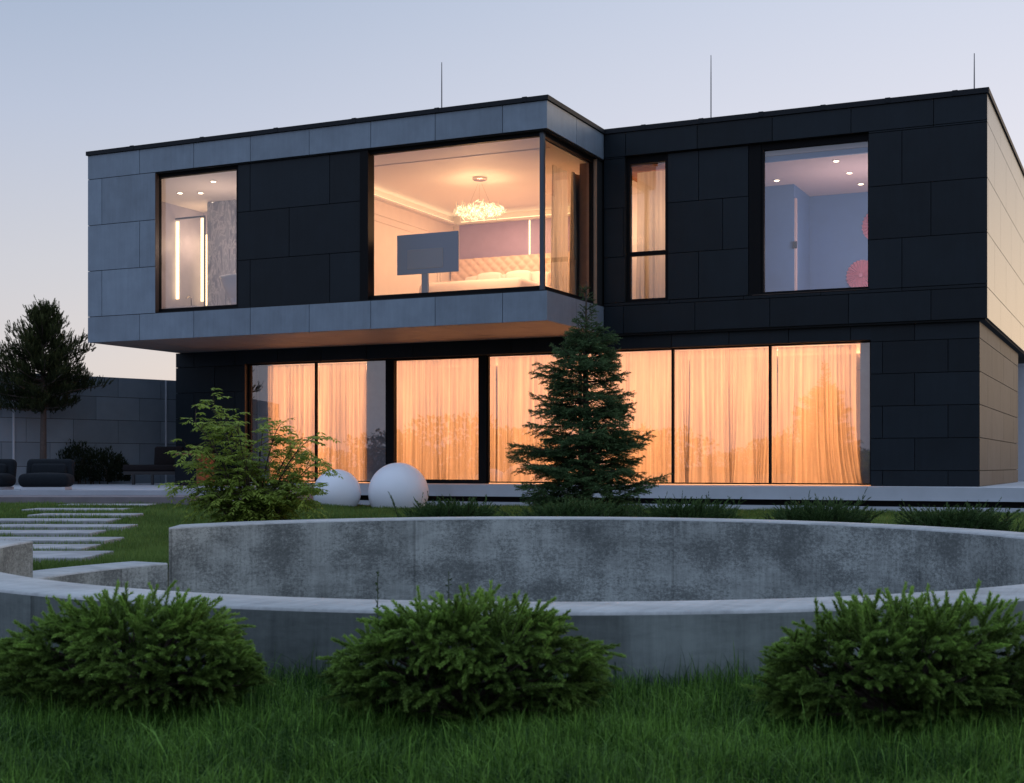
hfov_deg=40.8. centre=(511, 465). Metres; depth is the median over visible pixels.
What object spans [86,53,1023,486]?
modern house
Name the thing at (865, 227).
paper fan
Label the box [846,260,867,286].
paper fan
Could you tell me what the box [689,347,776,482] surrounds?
sheer curtain
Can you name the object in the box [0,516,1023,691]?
ring wall
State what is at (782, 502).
terrace plinth
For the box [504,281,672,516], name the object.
spruce tree
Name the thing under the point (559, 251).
drape
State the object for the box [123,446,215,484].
sofa
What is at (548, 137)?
window
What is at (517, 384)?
sheer curtain
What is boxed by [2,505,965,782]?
ground
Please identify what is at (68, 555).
stepping slab
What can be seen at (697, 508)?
juniper
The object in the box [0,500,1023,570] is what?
lawn grass
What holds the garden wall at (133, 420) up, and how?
on the ground at (440, 739)
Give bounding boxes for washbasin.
[164,296,200,308]
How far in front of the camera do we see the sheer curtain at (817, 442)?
28.30 m
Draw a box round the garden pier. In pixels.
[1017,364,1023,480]
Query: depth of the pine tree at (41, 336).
32.32 m
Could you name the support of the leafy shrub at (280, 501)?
on the ground at (440, 739)
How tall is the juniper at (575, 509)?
0.591 m
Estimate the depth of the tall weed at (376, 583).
4.93 m
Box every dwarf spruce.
[0,579,276,719]
[315,580,626,726]
[739,578,1023,738]
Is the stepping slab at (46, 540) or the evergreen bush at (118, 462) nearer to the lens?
the stepping slab at (46, 540)
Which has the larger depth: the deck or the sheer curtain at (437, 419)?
the sheer curtain at (437, 419)
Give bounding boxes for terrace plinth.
[360,495,1023,507]
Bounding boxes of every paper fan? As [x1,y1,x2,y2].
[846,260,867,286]
[862,214,867,238]
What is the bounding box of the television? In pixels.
[397,231,458,292]
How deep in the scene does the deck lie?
23.90 m
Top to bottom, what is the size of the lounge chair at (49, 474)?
0.586 m
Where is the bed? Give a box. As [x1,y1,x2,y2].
[419,252,568,292]
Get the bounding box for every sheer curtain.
[268,364,318,480]
[319,362,365,480]
[397,358,495,480]
[497,354,600,481]
[600,351,688,481]
[636,170,664,298]
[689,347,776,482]
[775,345,861,482]
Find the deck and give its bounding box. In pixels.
[0,495,206,503]
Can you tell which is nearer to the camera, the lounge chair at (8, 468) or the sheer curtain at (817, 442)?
the lounge chair at (8, 468)
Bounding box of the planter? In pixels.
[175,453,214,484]
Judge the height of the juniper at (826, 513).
0.674 m
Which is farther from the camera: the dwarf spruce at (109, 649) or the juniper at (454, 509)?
the juniper at (454, 509)
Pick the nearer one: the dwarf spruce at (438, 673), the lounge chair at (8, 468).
the dwarf spruce at (438, 673)
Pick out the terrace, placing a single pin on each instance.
(1011, 492)
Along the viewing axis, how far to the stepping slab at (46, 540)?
15.07 m
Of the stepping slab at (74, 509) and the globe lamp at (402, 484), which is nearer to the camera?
the stepping slab at (74, 509)
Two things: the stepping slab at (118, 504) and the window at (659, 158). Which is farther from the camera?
the window at (659, 158)
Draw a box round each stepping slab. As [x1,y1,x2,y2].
[0,518,120,523]
[0,524,137,530]
[0,530,105,536]
[0,537,123,543]
[22,508,132,511]
[27,513,142,518]
[33,544,100,550]
[33,551,113,561]
[59,504,154,506]
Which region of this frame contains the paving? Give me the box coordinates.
[0,482,313,500]
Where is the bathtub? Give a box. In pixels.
[219,273,235,304]
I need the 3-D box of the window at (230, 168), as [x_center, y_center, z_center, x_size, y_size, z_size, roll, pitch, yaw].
[-6.970,-5.010,30.566,2.287,3.150,0.100,0,0,25]
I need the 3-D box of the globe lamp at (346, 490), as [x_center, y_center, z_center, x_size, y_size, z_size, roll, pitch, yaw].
[-3.630,0.532,28.500,0.990,0.935,0.990,0,0,25]
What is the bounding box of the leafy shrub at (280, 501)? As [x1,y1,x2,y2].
[155,388,342,523]
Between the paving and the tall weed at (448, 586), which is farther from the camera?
the paving
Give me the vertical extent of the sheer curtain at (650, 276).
2.940 m
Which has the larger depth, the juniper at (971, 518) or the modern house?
the modern house
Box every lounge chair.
[0,459,16,489]
[18,459,74,489]
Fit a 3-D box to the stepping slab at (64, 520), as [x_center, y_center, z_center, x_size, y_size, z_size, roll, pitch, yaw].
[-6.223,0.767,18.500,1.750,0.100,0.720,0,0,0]
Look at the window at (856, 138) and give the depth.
27.99 m
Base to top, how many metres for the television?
1.493 m
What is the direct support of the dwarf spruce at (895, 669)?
on the ground at (440, 739)
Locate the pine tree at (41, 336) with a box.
[0,295,115,458]
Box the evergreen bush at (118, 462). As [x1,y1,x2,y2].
[56,438,130,483]
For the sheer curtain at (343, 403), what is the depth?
33.04 m
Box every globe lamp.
[313,469,360,506]
[368,463,428,508]
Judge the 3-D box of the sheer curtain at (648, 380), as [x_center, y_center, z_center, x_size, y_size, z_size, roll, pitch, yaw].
[2.865,-1.045,29.869,2.054,2.850,0.079,0,0,25]
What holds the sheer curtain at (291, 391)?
hanging from the modern house
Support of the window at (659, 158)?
in the modern house
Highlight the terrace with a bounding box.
[251,480,1023,501]
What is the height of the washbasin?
0.444 m
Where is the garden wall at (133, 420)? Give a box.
[0,373,177,484]
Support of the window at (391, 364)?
in the modern house
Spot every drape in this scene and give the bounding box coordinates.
[551,165,568,292]
[569,171,579,295]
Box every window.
[159,165,239,311]
[248,359,385,481]
[360,131,544,299]
[386,355,488,483]
[487,341,870,484]
[545,132,593,302]
[627,153,668,302]
[761,133,870,293]
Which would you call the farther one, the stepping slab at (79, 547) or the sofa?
the sofa
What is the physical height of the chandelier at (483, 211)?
0.966 m
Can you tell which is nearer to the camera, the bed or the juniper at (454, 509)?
the juniper at (454, 509)
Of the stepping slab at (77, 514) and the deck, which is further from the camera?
the deck
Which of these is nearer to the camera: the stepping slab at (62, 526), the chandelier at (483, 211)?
the stepping slab at (62, 526)
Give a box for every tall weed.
[372,570,379,617]
[445,571,451,645]
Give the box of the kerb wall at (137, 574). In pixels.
[33,561,167,590]
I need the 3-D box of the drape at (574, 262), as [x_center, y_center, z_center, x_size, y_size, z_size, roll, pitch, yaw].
[1.459,-4.900,29.803,0.180,2.800,0.906,0,0,25]
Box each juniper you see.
[370,491,507,517]
[495,494,644,516]
[621,491,759,518]
[759,488,887,522]
[892,497,1023,531]
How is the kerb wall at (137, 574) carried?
on the ground at (440, 739)
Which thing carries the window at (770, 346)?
in the modern house
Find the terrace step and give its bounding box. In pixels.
[358,500,1023,512]
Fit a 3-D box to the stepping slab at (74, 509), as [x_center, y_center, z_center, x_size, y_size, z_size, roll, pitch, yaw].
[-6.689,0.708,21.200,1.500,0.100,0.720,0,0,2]
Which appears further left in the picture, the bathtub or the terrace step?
the bathtub
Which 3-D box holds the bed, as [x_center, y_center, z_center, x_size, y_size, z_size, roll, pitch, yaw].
[-0.533,-4.465,33.707,3.550,1.750,2.700,0,0,25]
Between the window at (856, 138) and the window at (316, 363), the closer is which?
the window at (856, 138)
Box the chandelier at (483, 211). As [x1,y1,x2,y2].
[453,176,505,221]
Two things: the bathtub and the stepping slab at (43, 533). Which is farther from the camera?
the bathtub
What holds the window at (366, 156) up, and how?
in the modern house
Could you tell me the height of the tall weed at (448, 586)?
0.520 m
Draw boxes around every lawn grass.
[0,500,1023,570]

